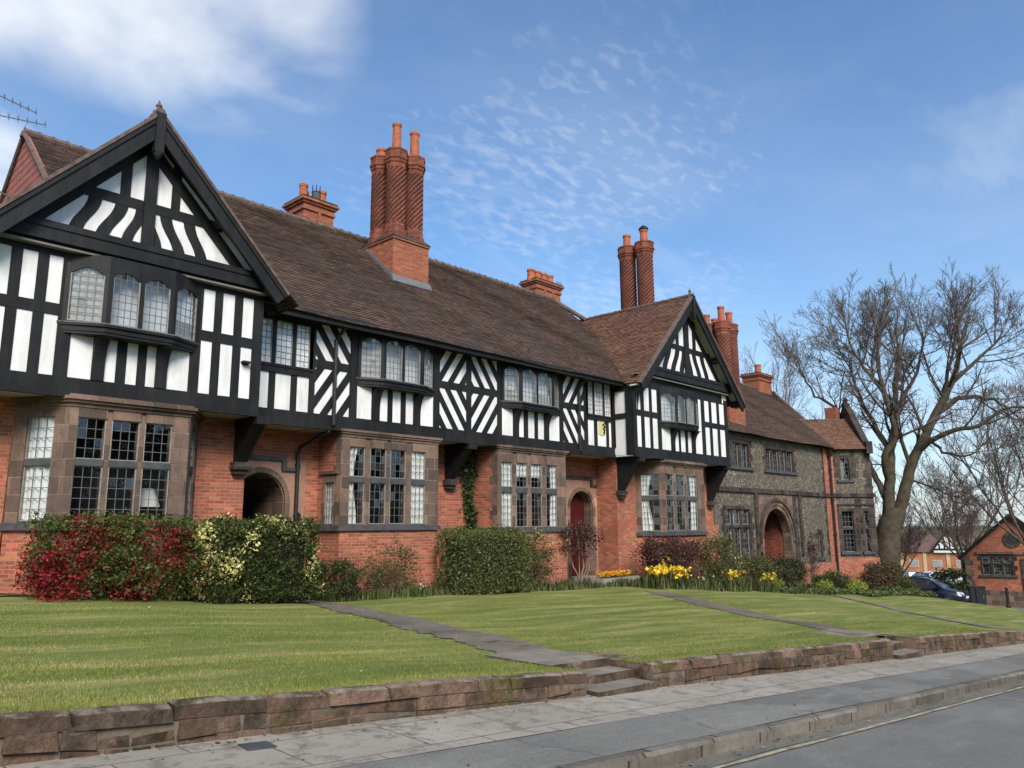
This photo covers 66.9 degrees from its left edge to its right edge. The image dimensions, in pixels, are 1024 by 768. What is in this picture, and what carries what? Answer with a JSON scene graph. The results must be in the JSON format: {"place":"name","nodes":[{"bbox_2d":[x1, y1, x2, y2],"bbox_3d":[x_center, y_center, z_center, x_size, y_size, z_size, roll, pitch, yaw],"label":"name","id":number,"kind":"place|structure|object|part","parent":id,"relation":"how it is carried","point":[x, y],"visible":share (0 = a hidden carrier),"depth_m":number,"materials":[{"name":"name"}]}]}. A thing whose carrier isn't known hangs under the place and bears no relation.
{"place":"outdoors","nodes":[
{"label":"outdoors","id":0,"kind":"place"},
{"bbox_2d":[289,599,554,652],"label":"path","id":1,"kind":"structure","parent":0,"point":[496,643],"depth_m":11.19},
{"bbox_2d":[0,587,1023,713],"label":"lawn","id":2,"kind":"structure","parent":0,"point":[1005,618],"depth_m":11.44,"materials":[{"name":"green plant"}]},
{"bbox_2d":[7,508,211,602],"bbox_3d":[-6.830,2.965,13.415,1.730,1.676,3.116,-10,-14,42],"label":"flowering bush","id":3,"kind":"object","parent":2,"relation":"on","point":[109,559],"visible":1,"depth_m":13.05,"materials":[{"name":"green plant"}]},
{"bbox_2d":[166,512,329,604],"bbox_3d":[-5.047,3.401,15.160,1.528,1.782,2.992,-10,-14,42],"label":"variegated hedge","id":4,"kind":"object","parent":2,"relation":"on","point":[257,559],"visible":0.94,"depth_m":14.71,"materials":[{"name":"green plant"}]},
{"bbox_2d":[0,586,584,601],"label":"flower bed","id":5,"kind":"object","parent":2,"relation":"on","point":[5,594],"visible":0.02,"depth_m":13.30,"materials":[{"name":"soil"}]},
{"bbox_2d":[303,555,372,601],"bbox_3d":[-4.094,4.422,17.470,1.595,1.133,1.722,-3,-11,14],"label":"shrub","id":6,"kind":"object","parent":5,"relation":"on","point":[345,584],"visible":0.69,"depth_m":17.45,"materials":[{"name":"green plant"}]},
{"bbox_2d":[316,585,453,601],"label":"long grass","id":7,"kind":"structure","parent":5,"relation":"on","point":[375,594],"depth_m":17.94,"materials":[{"name":"green plant"}]},
{"bbox_2d":[357,536,431,594],"bbox_3d":[-2.920,4.508,18.910,1.282,1.570,2.127,-10,-14,42],"label":"straggly shrub","id":8,"kind":"object","parent":5,"relation":"on","point":[374,576],"visible":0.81,"depth_m":18.82,"materials":[{"name":"green plant"}]},
{"bbox_2d":[432,521,535,595],"bbox_3d":[-0.723,4.685,20.752,1.512,2.033,3.208,-10,-14,42],"label":"clipped hedge","id":9,"kind":"object","parent":5,"relation":"on","point":[481,561],"visible":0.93,"depth_m":20.22,"materials":[{"name":"green plant"}]},
{"bbox_2d":[519,523,557,584],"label":"loose shrub","id":10,"kind":"object","parent":5,"relation":"on","point":[533,571],"visible":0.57,"depth_m":22.77,"materials":[{"name":"green plant"}]},
{"bbox_2d":[558,518,608,584],"bbox_3d":[2.264,5.436,24.959,1.159,2.218,2.289,-10,-14,42],"label":"rose tree","id":11,"kind":"object","parent":5,"relation":"on","point":[583,534],"visible":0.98,"depth_m":24.86,"materials":[{"name":"brown plant"}]},
{"bbox_2d":[590,575,640,584],"bbox_3d":[3.394,6.434,25.218,0.500,0.300,2.100,-10,-14,42],"label":"stone trough","id":12,"kind":"object","parent":5,"relation":"on","point":[606,580],"visible":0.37,"depth_m":24.64,"materials":[{"name":"stone"}]},
{"bbox_2d":[595,569,635,578],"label":"bedding flowers","id":13,"kind":"object","parent":12,"relation":"in","point":[613,573],"visible":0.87,"depth_m":24.96,"materials":[{"name":"orange plant"}]},
{"bbox_2d":[685,536,708,577],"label":"bronze shrub","id":14,"kind":"object","parent":5,"relation":"on","point":[694,568],"visible":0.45,"depth_m":28.14,"materials":[{"name":"brown plant"}]},
{"bbox_2d":[761,553,811,584],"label":"spreading shrub","id":15,"kind":"object","parent":5,"relation":"on","point":[795,570],"visible":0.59,"depth_m":33.53,"materials":[{"name":"green plant"}]},
{"bbox_2d":[0,670,588,765],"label":"boundary wall","id":16,"kind":"structure","parent":2,"relation":"on","point":[31,736],"depth_m":5.30,"materials":[{"name":"stone"}]},
{"bbox_2d":[389,583,451,598],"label":"primrose clump","id":17,"kind":"object","parent":2,"relation":"on","point":[416,592],"visible":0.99,"depth_m":18.58,"materials":[{"name":"green plant"}]},
{"bbox_2d":[445,576,644,594],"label":"long grass","id":18,"kind":"structure","parent":2,"relation":"on","point":[563,585],"depth_m":22.93,"materials":[{"name":"green plant"}]},
{"bbox_2d":[484,648,656,696],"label":"stone steps","id":19,"kind":"structure","parent":2,"relation":"on","point":[605,678],"depth_m":8.41,"materials":[{"name":"grey stone"}]},
{"bbox_2d":[639,564,670,589],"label":"daffodil clump","id":20,"kind":"object","parent":2,"relation":"on","point":[656,575],"visible":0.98,"depth_m":24.45,"materials":[{"name":"yellow plant"}]},
{"bbox_2d":[645,557,674,581],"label":"daffodil clump","id":21,"kind":"object","parent":2,"relation":"on","point":[668,566],"visible":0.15,"depth_m":25.68,"materials":[{"name":"yellow plant"}]},
{"bbox_2d":[629,532,701,571],"bbox_3d":[5.388,5.777,26.716,1.670,1.396,3.665,-10,-14,42],"label":"bronze shrub","id":22,"kind":"object","parent":2,"relation":"on","point":[654,556],"visible":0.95,"depth_m":26.26,"materials":[{"name":"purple plant"}]},
{"bbox_2d":[669,565,694,588],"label":"daffodil clump","id":23,"kind":"object","parent":2,"relation":"on","point":[677,570],"visible":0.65,"depth_m":25.37,"materials":[{"name":"yellow plant"}]},
{"bbox_2d":[687,575,715,590],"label":"white flowers","id":24,"kind":"object","parent":2,"relation":"on","point":[706,586],"visible":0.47,"depth_m":26.33,"materials":[{"name":"green plant"}]},
{"bbox_2d":[692,531,748,581],"bbox_3d":[7.691,6.579,29.296,2.167,2.157,3.214,-10,-14,42],"label":"tall bush","id":25,"kind":"object","parent":2,"relation":"on","point":[716,567],"visible":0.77,"depth_m":28.89,"materials":[{"name":"green plant"}]},
{"bbox_2d":[578,639,893,687],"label":"boundary wall","id":26,"kind":"structure","parent":2,"relation":"on","point":[688,670],"depth_m":9.83,"materials":[{"name":"stone"}]},
{"bbox_2d":[720,569,751,591],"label":"daffodil clump","id":27,"kind":"object","parent":2,"relation":"on","point":[731,580],"visible":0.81,"depth_m":27.87,"materials":[{"name":"green plant"}]},
{"bbox_2d":[665,576,819,592],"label":"daffodil leaves","id":28,"kind":"object","parent":2,"relation":"on","point":[698,585],"visible":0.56,"depth_m":27.51,"materials":[{"name":"green plant"}]},
{"bbox_2d":[731,550,782,583],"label":"spreading shrub","id":29,"kind":"object","parent":2,"relation":"on","point":[757,572],"visible":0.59,"depth_m":31.05,"materials":[{"name":"green plant"}]},
{"bbox_2d":[752,572,782,591],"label":"daffodil clump","id":30,"kind":"object","parent":2,"relation":"on","point":[774,587],"visible":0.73,"depth_m":29.69,"materials":[{"name":"green plant"}]},
{"bbox_2d":[760,574,783,588],"bbox_3d":[10.052,7.737,30.134,0.969,0.765,1.056,-10,-14,42],"label":"spurge","id":31,"kind":"object","parent":2,"relation":"on","point":[771,580],"visible":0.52,"depth_m":30.17,"materials":[{"name":"green plant"}]},
{"bbox_2d":[777,586,855,594],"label":"ground cover","id":32,"kind":"object","parent":2,"relation":"on","point":[830,591],"visible":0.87,"depth_m":31.43,"materials":[{"name":"green plant"}]},
{"bbox_2d":[813,579,833,587],"bbox_3d":[13.640,8.858,33.941,0.886,0.704,1.153,-10,-14,42],"label":"spurge","id":33,"kind":"object","parent":2,"relation":"on","point":[825,584],"visible":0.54,"depth_m":33.87,"materials":[{"name":"green plant"}]},
{"bbox_2d":[806,568,855,588],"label":"rounded shrub","id":34,"kind":"object","parent":2,"relation":"on","point":[832,576],"visible":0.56,"depth_m":36.14,"materials":[{"name":"green plant"}]},
{"bbox_2d":[844,578,867,589],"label":"lime shrub","id":35,"kind":"object","parent":2,"relation":"on","point":[863,585],"visible":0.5,"depth_m":36.73,"materials":[{"name":"green plant"}]},
{"bbox_2d":[809,629,923,659],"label":"stone steps","id":36,"kind":"structure","parent":2,"relation":"on","point":[901,651],"depth_m":13.79,"materials":[{"name":"grey stone"}]},
{"bbox_2d":[856,559,906,588],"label":"brown hedge","id":37,"kind":"object","parent":2,"relation":"on","point":[873,575],"visible":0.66,"depth_m":38.97,"materials":[{"name":"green plant"}]},
{"bbox_2d":[757,254,1023,575],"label":"bare tree","id":38,"kind":"object","parent":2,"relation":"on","point":[891,523],"visible":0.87,"depth_m":43.70,"materials":[{"name":"brown plant"}]},
{"bbox_2d":[852,585,937,596],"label":"ground cover","id":39,"kind":"object","parent":2,"relation":"on","point":[877,591],"visible":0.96,"depth_m":36.72,"materials":[{"name":"green plant"}]},
{"bbox_2d":[892,573,920,589],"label":"round bush","id":40,"kind":"object","parent":2,"relation":"on","point":[909,583],"visible":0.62,"depth_m":39.58,"materials":[{"name":"green plant"}]},
{"bbox_2d":[875,630,1023,655],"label":"boundary wall","id":41,"kind":"structure","parent":2,"relation":"on","point":[940,643],"depth_m":15.31,"materials":[{"name":"stone"}]},
{"bbox_2d":[0,643,1023,767],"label":"pavement flags","id":42,"kind":"object","parent":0,"point":[340,746],"visible":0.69,"depth_m":6.02,"materials":[{"name":"concrete"}]},
{"bbox_2d":[237,741,277,750],"bbox_3d":[-1.654,2.364,5.036,0.202,0.051,0.160,9,-14,-43],"label":"drain cover","id":43,"kind":"object","parent":42,"relation":"on","point":[259,745],"visible":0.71,"depth_m":5.03,"materials":[{"name":"grey metal"}]},
{"bbox_2d":[0,0,1023,525],"label":"sky","id":44,"kind":"structure","parent":0,"point":[769,153],"materials":[{"name":"blue"}]},
{"bbox_2d":[335,654,1023,767],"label":"pavement tarmac","id":45,"kind":"structure","parent":0,"point":[556,748],"depth_m":6.52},
{"bbox_2d":[648,591,889,635],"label":"path","id":46,"kind":"structure","parent":0,"point":[696,601],"depth_m":18.48,"materials":[{"name":"grey stone"}]},
{"bbox_2d":[637,526,991,602],"bbox_3d":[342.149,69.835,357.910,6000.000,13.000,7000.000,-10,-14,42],"label":"ground","id":47,"kind":"structure","parent":0,"point":[978,531],"depth_m":1234.35,"materials":[{"name":"green plant"}]},
{"bbox_2d":[0,100,746,598],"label":"timber framed terrace","id":48,"kind":"structure","parent":47,"relation":"on","point":[180,334],"depth_m":19.35,"materials":[{"name":"white paint"}]},
{"bbox_2d":[0,94,45,197],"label":"television aerial","id":49,"kind":"object","parent":48,"relation":"attached to","point":[20,105],"visible":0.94,"depth_m":19.24,"materials":[{"name":"metal"}]},
{"bbox_2d":[0,393,204,598],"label":"bay window","id":50,"kind":"structure","parent":48,"relation":"in","point":[69,453],"depth_m":14.31,"materials":[{"name":"stone"}]},
{"bbox_2d":[56,253,201,388],"bbox_3d":[-7.128,-1.150,14.757,0.435,2.310,2.710,-10,-14,42],"label":"oriel window","id":51,"kind":"structure","parent":48,"relation":"in","point":[92,295],"depth_m":14.46,"materials":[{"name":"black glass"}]},
{"bbox_2d":[140,488,159,519],"bbox_3d":[-7.178,2.441,15.180,0.520,0.780,0.520,-10,-14,42],"label":"table lamp","id":52,"kind":"object","parent":48,"relation":"on","point":[145,495],"visible":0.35,"depth_m":15.09,"materials":[{"name":"white fabric"}]},
{"bbox_2d":[261,312,313,371],"bbox_3d":[-5.367,-1.045,18.192,0.110,1.340,1.720,-10,-14,42],"label":"casement window","id":53,"kind":"structure","parent":48,"relation":"in","point":[295,323],"depth_m":18.31,"materials":[{"name":"black glass"}]},
{"bbox_2d":[315,428,442,592],"bbox_3d":[-3.468,3.802,20.107,1.238,5.030,3.360,-10,-14,42],"label":"bay window","id":54,"kind":"structure","parent":48,"relation":"in","point":[374,488],"depth_m":19.75,"materials":[{"name":"stone"}]},
{"bbox_2d":[356,333,434,424],"bbox_3d":[-2.922,-0.140,20.423,0.396,2.310,2.740,-10,-14,42],"label":"oriel window","id":55,"kind":"structure","parent":48,"relation":"in","point":[372,351],"depth_m":20.03,"materials":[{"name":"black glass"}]},
{"bbox_2d":[438,446,478,535],"bbox_3d":[-1.862,3.793,22.277,0.358,4.112,2.553,-10,-14,42],"label":"ivy","id":56,"kind":"object","parent":48,"relation":"attached to","point":[468,495],"visible":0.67,"depth_m":23.03,"materials":[{"name":"green plant"}]},
{"bbox_2d":[474,444,568,584],"bbox_3d":[0.286,4.596,24.028,1.238,5.230,3.390,-10,-14,42],"label":"bay window","id":57,"kind":"structure","parent":48,"relation":"in","point":[505,490],"depth_m":23.78,"materials":[{"name":"stone"}]},
{"bbox_2d":[501,363,559,439],"bbox_3d":[0.735,0.538,24.261,0.396,2.310,2.910,-10,-14,42],"label":"oriel window","id":58,"kind":"structure","parent":48,"relation":"in","point":[549,406],"depth_m":24.04,"materials":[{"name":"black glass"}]},
{"bbox_2d":[570,493,585,575],"bbox_3d":[2.178,5.199,27.167,0.125,2.990,1.228,-10,-14,42],"label":"door","id":59,"kind":"structure","parent":48,"relation":"in","point":[577,506],"depth_m":27.32,"materials":[{"name":"red wood"}]},
{"bbox_2d":[586,381,613,418],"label":"casement window","id":60,"kind":"structure","parent":48,"relation":"in","point":[592,389],"depth_m":26.97,"materials":[{"name":"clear glass"}]},
{"bbox_2d":[635,459,708,584],"bbox_3d":[6.095,5.678,28.794,1.228,5.540,3.920,-10,-14,42],"label":"bay window","id":61,"kind":"structure","parent":48,"relation":"in","point":[670,498],"depth_m":28.34,"materials":[{"name":"stone"}]},
{"bbox_2d":[659,386,700,452],"bbox_3d":[6.419,1.363,28.977,0.436,2.310,2.950,-10,-14,42],"label":"oriel window","id":62,"kind":"structure","parent":48,"relation":"in","point":[690,425],"depth_m":28.75,"materials":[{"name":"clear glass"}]},
{"bbox_2d":[704,306,880,584],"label":"stone house","id":63,"kind":"structure","parent":47,"relation":"on","point":[793,478],"depth_m":38.91,"materials":[{"name":"stone"}]},
{"bbox_2d":[720,505,757,569],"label":"window","id":64,"kind":"structure","parent":63,"relation":"in","point":[737,519],"depth_m":33.72,"materials":[{"name":"stone"}]},
{"bbox_2d":[729,438,754,470],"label":"window","id":65,"kind":"structure","parent":63,"relation":"in","point":[741,457],"depth_m":34.63,"materials":[{"name":"stone"}]},
{"bbox_2d":[762,444,798,474],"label":"window","id":66,"kind":"structure","parent":63,"relation":"in","point":[780,460],"depth_m":37.45,"materials":[{"name":"stone"}]},
{"bbox_2d":[806,532,822,574],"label":"climbing plant","id":67,"kind":"object","parent":63,"relation":"attached to","point":[814,557],"visible":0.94,"depth_m":38.23,"materials":[{"name":"brown plant"}]},
{"bbox_2d":[816,529,826,559],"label":"window","id":68,"kind":"structure","parent":63,"relation":"in","point":[819,531],"depth_m":39.57,"materials":[{"name":"stone"}]},
{"bbox_2d":[834,455,854,481],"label":"window","id":69,"kind":"structure","parent":63,"relation":"in","point":[844,469],"depth_m":41.64,"materials":[{"name":"stone"}]},
{"bbox_2d":[837,508,861,554],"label":"window","id":70,"kind":"structure","parent":63,"relation":"in","point":[847,518],"depth_m":41.08,"materials":[{"name":"stone"}]},
{"bbox_2d":[860,508,875,554],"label":"window","id":71,"kind":"structure","parent":63,"relation":"in","point":[866,523],"depth_m":41.04,"materials":[{"name":"stone"}]},
{"bbox_2d":[739,312,882,433],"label":"bare tree","id":72,"kind":"object","parent":47,"relation":"on","point":[785,393],"visible":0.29,"depth_m":60.01,"materials":[{"name":"brown plant"}]},
{"bbox_2d":[637,503,1011,539],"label":"wood","id":73,"kind":"object","parent":47,"relation":"on","point":[947,521],"depth_m":283.57,"materials":[{"name":"brown wood"}]},
{"bbox_2d":[874,496,920,551],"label":"bare tree","id":74,"kind":"object","parent":47,"relation":"on","point":[876,517],"visible":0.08,"depth_m":94.22,"materials":[{"name":"plant"}]},
{"bbox_2d":[876,506,930,572],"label":"bare tree","id":75,"kind":"object","parent":47,"relation":"on","point":[905,544],"visible":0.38,"depth_m":60.58,"materials":[{"name":"brown plant"}]},
{"bbox_2d":[904,571,930,576],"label":"parked car","id":76,"kind":"object","parent":47,"relation":"on","point":[912,573],"visible":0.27,"depth_m":88.79,"materials":[{"name":"silver paint"}]},
{"bbox_2d":[923,571,938,576],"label":"parked car","id":77,"kind":"object","parent":47,"relation":"on","point":[928,573],"visible":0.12,"depth_m":89.23,"materials":[{"name":"silver metal"}]},
{"bbox_2d":[900,529,982,571],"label":"house","id":78,"kind":"structure","parent":47,"relation":"on","point":[933,552],"depth_m":150.48,"materials":[{"name":"orange brick"}]},
{"bbox_2d":[909,560,918,566],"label":"window","id":79,"kind":"structure","parent":78,"relation":"in","point":[915,563],"depth_m":151.63,"materials":[{"name":"glass"}]},
{"bbox_2d":[932,560,942,566],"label":"window","id":80,"kind":"structure","parent":78,"relation":"in","point":[936,563],"depth_m":149.83,"materials":[{"name":"glass"}]},
{"bbox_2d":[956,560,960,567],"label":"window","id":81,"kind":"structure","parent":78,"relation":"in","point":[958,562],"depth_m":148.19,"materials":[{"name":"glass"}]},
{"bbox_2d":[906,479,991,556],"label":"bare tree","id":82,"kind":"object","parent":47,"relation":"on","point":[964,539],"visible":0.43,"depth_m":80.62,"materials":[{"name":"brown plant"}]},
{"bbox_2d":[895,421,1023,601],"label":"bare tree","id":83,"kind":"object","parent":47,"relation":"on","point":[953,541],"visible":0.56,"depth_m":58.04,"materials":[{"name":"brown plant"}]},
{"bbox_2d":[921,355,1023,544],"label":"bare tree","id":84,"kind":"object","parent":47,"relation":"on","point":[1013,518],"visible":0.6,"depth_m":46.49,"materials":[{"name":"brown plant"}]},
{"bbox_2d":[957,514,1023,606],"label":"gabled hall","id":85,"kind":"structure","parent":47,"relation":"on","point":[994,562],"depth_m":50.62,"materials":[{"name":"red brick"}]},
{"bbox_2d":[977,554,1017,577],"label":"window","id":86,"kind":"structure","parent":85,"relation":"in","point":[992,565],"depth_m":50.75,"materials":[{"name":"stone"}]},
{"bbox_2d":[1002,532,1020,547],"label":"round window","id":87,"kind":"structure","parent":85,"relation":"in","point":[1010,540],"depth_m":50.43,"materials":[{"name":"glass"}]},
{"bbox_2d":[710,685,1023,767],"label":"road","id":88,"kind":"structure","parent":0,"point":[986,732],"depth_m":6.89,"materials":[{"name":"grey asphalt"}]},
{"bbox_2d":[550,669,1023,767],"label":"kerb","id":89,"kind":"structure","parent":88,"relation":"on","point":[662,755],"depth_m":6.84,"materials":[{"name":"stone"}]},
{"bbox_2d":[659,680,1023,767],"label":"gutter","id":90,"kind":"object","parent":88,"relation":"on","point":[713,760],"visible":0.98,"depth_m":7.25,"materials":[{"name":"grey concrete"}]},
{"bbox_2d":[35,644,1023,767],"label":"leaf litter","id":91,"kind":"object","parent":90,"relation":"on","point":[670,710],"visible":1,"depth_m":7.16,"materials":[{"name":"brown plant"}]},
{"bbox_2d":[712,686,1023,767],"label":"road line","id":92,"kind":"object","parent":88,"relation":"on","point":[784,749],"visible":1,"depth_m":7.21,"materials":[{"name":"paint"}]},
{"bbox_2d":[824,594,1009,629],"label":"path","id":93,"kind":"structure","parent":0,"point":[890,607],"depth_m":26.28,"materials":[{"name":"grey stone"}]},
{"bbox_2d":[999,606,1023,609],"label":"side road","id":94,"kind":"structure","parent":0,"point":[1020,608],"depth_m":45.00,"materials":[{"name":"grey asphalt"}]},
{"bbox_2d":[906,576,969,601],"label":"parked car","id":95,"kind":"object","parent":94,"relation":"on","point":[942,590],"visible":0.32,"depth_m":44.31,"materials":[{"name":"black paint"}]},
{"bbox_2d":[930,564,972,601],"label":"street hedge","id":96,"kind":"object","parent":94,"relation":"on","point":[954,576],"visible":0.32,"depth_m":49.30,"materials":[{"name":"green plant"}]},
{"bbox_2d":[967,586,986,604],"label":"street cabinet","id":97,"kind":"object","parent":94,"relation":"on","point":[981,594],"visible":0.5,"depth_m":46.86,"materials":[{"name":"black metal"}]},
{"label":"door","id":98,"kind":"part","parent":97,"relation":"part of","materials":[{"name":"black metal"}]},
{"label":"door","id":99,"kind":"part","parent":97,"relation":"part of","materials":[{"name":"black metal"}]},
{"bbox_2d":[974,586,979,603],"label":"bollard","id":100,"kind":"object","parent":94,"relation":"on","point":[976,591],"visible":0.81,"depth_m":45.17,"materials":[{"name":"black metal"}]},
{"bbox_2d":[1005,587,1010,607],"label":"bollard","id":101,"kind":"object","parent":94,"relation":"on","point":[1008,605],"visible":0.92,"depth_m":44.30,"materials":[{"name":"black metal"}]}
]}

